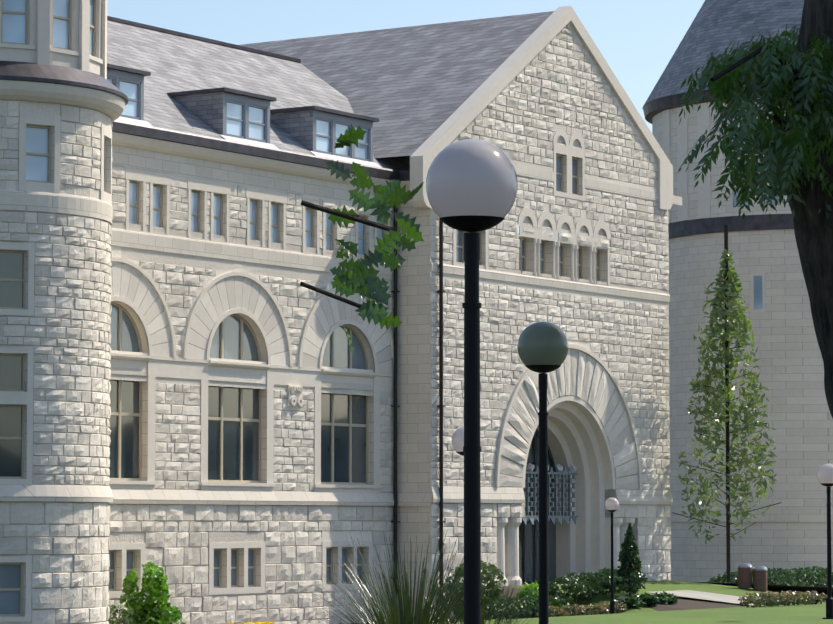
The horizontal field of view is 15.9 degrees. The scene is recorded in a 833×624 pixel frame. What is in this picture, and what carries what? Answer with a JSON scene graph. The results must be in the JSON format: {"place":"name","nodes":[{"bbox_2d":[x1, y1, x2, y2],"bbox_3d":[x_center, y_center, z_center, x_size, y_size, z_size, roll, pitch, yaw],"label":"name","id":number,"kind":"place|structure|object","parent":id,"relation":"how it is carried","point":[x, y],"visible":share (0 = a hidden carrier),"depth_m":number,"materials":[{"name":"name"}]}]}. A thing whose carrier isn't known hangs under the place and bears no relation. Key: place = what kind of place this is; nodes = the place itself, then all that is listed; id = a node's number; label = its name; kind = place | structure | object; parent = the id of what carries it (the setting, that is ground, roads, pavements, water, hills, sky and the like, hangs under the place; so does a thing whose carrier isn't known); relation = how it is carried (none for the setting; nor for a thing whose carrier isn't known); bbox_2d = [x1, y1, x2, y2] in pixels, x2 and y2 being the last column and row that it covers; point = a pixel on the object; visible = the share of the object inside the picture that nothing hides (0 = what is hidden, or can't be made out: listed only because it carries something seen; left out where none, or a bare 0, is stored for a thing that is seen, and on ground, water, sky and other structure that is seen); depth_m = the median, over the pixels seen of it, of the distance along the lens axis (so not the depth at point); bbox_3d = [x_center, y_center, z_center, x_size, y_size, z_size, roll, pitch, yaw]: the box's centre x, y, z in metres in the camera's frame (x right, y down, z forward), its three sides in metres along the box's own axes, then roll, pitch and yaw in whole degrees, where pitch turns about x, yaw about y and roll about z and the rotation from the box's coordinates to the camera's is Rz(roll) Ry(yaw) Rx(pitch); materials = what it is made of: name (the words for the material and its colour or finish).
{"place":"outdoors","nodes":[
{"label":"outdoors","id":0,"kind":"place"},
{"bbox_2d":[2,0,381,253],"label":"window panes","id":1,"kind":"structure","parent":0,"point":[14,28],"depth_m":81.39,"materials":[{"name":"blue glass"}]},
{"bbox_2d":[110,304,364,368],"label":"arched windows","id":2,"kind":"structure","parent":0,"point":[232,341],"depth_m":84.76,"materials":[{"name":"grey glass"}]},
{"bbox_2d":[107,68,372,161],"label":"dormer window frames","id":3,"kind":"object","parent":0,"point":[117,77],"visible":0.62,"depth_m":86.10,"materials":[{"name":"grey wood"}]},
{"bbox_2d":[0,156,598,613],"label":"windows","id":4,"kind":"structure","parent":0,"point":[8,578],"depth_m":84.11,"materials":[{"name":"glass"}]},
{"bbox_2d":[0,0,600,616],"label":"window frames","id":5,"kind":"structure","parent":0,"point":[220,418],"depth_m":83.99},
{"bbox_2d":[0,252,555,582],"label":"window panes","id":6,"kind":"structure","parent":5,"relation":"in","point":[11,267],"depth_m":84.28,"materials":[{"name":"grey glass"}]},
{"bbox_2d":[0,28,669,623],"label":"library mortar backing","id":7,"kind":"object","parent":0,"point":[294,354],"visible":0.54,"depth_m":86.68,"materials":[{"name":"beige stone"}]},
{"bbox_2d":[116,117,576,472],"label":"dormer sills","id":8,"kind":"structure","parent":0,"point":[559,468],"depth_m":88.39,"materials":[{"name":"white stone"}]},
{"bbox_2d":[0,0,768,623],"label":"stone trim","id":9,"kind":"structure","parent":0,"point":[578,436],"depth_m":86.84,"materials":[{"name":"beige stone"}]},
{"bbox_2d":[0,16,793,238],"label":"roof trim","id":10,"kind":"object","parent":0,"point":[30,72],"visible":0.46,"depth_m":86.39,"materials":[{"name":"grey metal"}]},
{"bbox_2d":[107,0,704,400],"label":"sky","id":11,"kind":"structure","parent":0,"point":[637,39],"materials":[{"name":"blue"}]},
{"bbox_2d":[0,22,832,623],"bbox_3d":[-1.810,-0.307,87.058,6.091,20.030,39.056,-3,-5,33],"label":"stone wall","id":12,"kind":"structure","parent":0,"point":[176,550],"depth_m":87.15,"materials":[{"name":"beige stone"}]},
{"bbox_2d":[391,205,445,599],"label":"downspouts","id":13,"kind":"object","parent":12,"relation":"attached to","point":[440,405],"visible":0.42,"depth_m":90.75,"materials":[{"name":"black metal"}]},
{"bbox_2d":[107,0,803,194],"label":"library roof shingles","id":14,"kind":"object","parent":12,"relation":"on","point":[412,89],"visible":0.42,"depth_m":96.25,"materials":[{"name":"grey stone"}]},
{"bbox_2d":[523,429,557,582],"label":"entrance glazing frames","id":15,"kind":"structure","parent":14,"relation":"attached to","point":[535,529],"depth_m":98.66,"materials":[{"name":"grey metal"}]},
{"bbox_2d":[522,466,577,524],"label":"portcullis","id":16,"kind":"object","parent":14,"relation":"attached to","point":[532,517],"visible":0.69,"depth_m":98.30,"materials":[{"name":"grey metal"}]},
{"bbox_2d":[734,133,778,308],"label":"tower window","id":17,"kind":"structure","parent":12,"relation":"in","point":[758,300],"depth_m":115.57,"materials":[{"name":"grey glass"}]},
{"bbox_2d":[452,426,480,451],"bbox_3d":[0.839,2.166,50.246,0.500,0.500,0.500,-3,-5,33],"label":"lamp globe","id":18,"kind":"object","parent":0,"point":[458,440],"visible":0.35,"depth_m":50.08,"materials":[{"name":"white glass"}]},
{"bbox_2d":[300,0,832,417],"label":"tree","id":19,"kind":"object","parent":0,"point":[766,75],"depth_m":23.87,"materials":[{"name":"green plant"}]},
{"bbox_2d":[325,124,423,352],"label":"oak leaves","id":20,"kind":"object","parent":19,"relation":"on","point":[359,276],"visible":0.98,"depth_m":12.94,"materials":[{"name":"green plant"}]},
{"bbox_2d":[399,581,832,623],"bbox_3d":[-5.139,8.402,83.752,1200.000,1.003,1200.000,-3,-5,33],"label":"lawn","id":21,"kind":"structure","parent":0,"point":[802,614],"depth_m":72.84,"materials":[{"name":"green plant"}]},
{"bbox_2d":[119,562,550,623],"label":"bright green shrub","id":22,"kind":"object","parent":21,"relation":"on","point":[153,586],"visible":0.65,"depth_m":78.21,"materials":[{"name":"green plant"}]},
{"bbox_2d":[271,528,567,623],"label":"ornamental grass","id":23,"kind":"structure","parent":21,"relation":"on","point":[420,615],"depth_m":36.83,"materials":[{"name":"green plant"}]},
{"bbox_2d":[107,561,825,623],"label":"grey green shrub","id":24,"kind":"object","parent":21,"relation":"on","point":[126,619],"visible":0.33,"depth_m":88.27,"materials":[{"name":"green plant"}]},
{"bbox_2d":[439,215,504,623],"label":"lamp post","id":25,"kind":"object","parent":21,"relation":"on","point":[471,226],"visible":1,"depth_m":16.12,"materials":[{"name":"black metal"}]},
{"bbox_2d":[426,139,517,217],"bbox_3d":[0.300,-0.690,16.249,0.500,0.500,0.500,-3,-5,33],"label":"lamp globe","id":26,"kind":"object","parent":25,"relation":"on","point":[471,177],"visible":0.81,"depth_m":16.06,"materials":[{"name":"white glass"}]},
{"bbox_2d":[525,365,560,623],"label":"lamp post","id":27,"kind":"object","parent":21,"relation":"on","point":[542,370],"visible":1,"depth_m":29.13,"materials":[{"name":"black metal"}]},
{"bbox_2d":[517,321,567,364],"bbox_3d":[1.238,0.342,29.273,0.500,0.500,0.500,-3,-5,33],"label":"lamp globe","id":28,"kind":"object","parent":27,"relation":"on","point":[542,343],"visible":0.79,"depth_m":29.09,"materials":[{"name":"glass"}]},
{"bbox_2d":[350,580,825,623],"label":"planting beds","id":29,"kind":"object","parent":21,"relation":"on","point":[682,604],"visible":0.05,"depth_m":91.32,"materials":[{"name":"brown soil"}]},
{"bbox_2d":[217,621,274,623],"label":"yellow flowers","id":30,"kind":"object","parent":29,"relation":"on","point":[265,622],"visible":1,"depth_m":79.80,"materials":[{"name":"yellow plant"}]},
{"bbox_2d":[607,510,616,613],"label":"lamp post","id":31,"kind":"object","parent":21,"relation":"on","point":[612,606],"visible":0.79,"depth_m":86.90,"materials":[{"name":"black metal"}]},
{"bbox_2d":[605,497,618,509],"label":"lamp globe","id":32,"kind":"object","parent":31,"relation":"on","point":[611,503],"visible":0.81,"depth_m":86.91,"materials":[{"name":"white glass"}]},
{"bbox_2d":[486,523,832,619],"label":"juniper shrub","id":33,"kind":"object","parent":21,"relation":"on","point":[591,586],"visible":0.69,"depth_m":90.77,"materials":[{"name":"green plant"}]},
{"bbox_2d":[524,582,832,605],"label":"pavement walks","id":34,"kind":"structure","parent":21,"relation":"on","point":[714,596],"depth_m":95.54,"materials":[{"name":"concrete"}]},
{"bbox_2d":[534,590,826,616],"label":"pink flowers","id":35,"kind":"object","parent":21,"relation":"on","point":[788,594],"visible":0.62,"depth_m":81.40,"materials":[{"name":"pink plant"}]},
{"bbox_2d":[629,225,781,596],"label":"trunks","id":36,"kind":"object","parent":21,"relation":"on","point":[727,526],"visible":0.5,"depth_m":102.82,"materials":[{"name":"brown plant"}]},
{"bbox_2d":[678,247,776,543],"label":"tree foliage","id":37,"kind":"object","parent":36,"relation":"attached to","point":[716,401],"visible":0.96,"depth_m":102.81,"materials":[{"name":"green plant"}]},
{"bbox_2d":[737,568,751,587],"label":"trash can","id":38,"kind":"object","parent":21,"relation":"on","point":[744,577],"visible":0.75,"depth_m":99.35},
{"bbox_2d":[737,563,751,567],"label":"trash can lid","id":39,"kind":"object","parent":38,"relation":"on","point":[744,565],"visible":1,"depth_m":99.38,"materials":[{"name":"silver metal"}]},
{"bbox_2d":[753,570,766,590],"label":"trash can","id":40,"kind":"object","parent":21,"relation":"on","point":[759,580],"visible":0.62,"depth_m":99.29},
{"bbox_2d":[752,566,767,570],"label":"trash can lid","id":41,"kind":"object","parent":40,"relation":"on","point":[759,568],"visible":0.96,"depth_m":99.33,"materials":[{"name":"silver metal"}]},
{"bbox_2d":[820,483,832,618],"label":"lamp post","id":42,"kind":"object","parent":21,"relation":"on","point":[829,606],"visible":0.98,"depth_m":68.64,"materials":[{"name":"black metal"}]},
{"bbox_2d":[817,463,832,482],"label":"lamp globe","id":43,"kind":"object","parent":42,"relation":"on","point":[824,473],"visible":0.81,"depth_m":68.61,"materials":[{"name":"white glass"}]}
]}

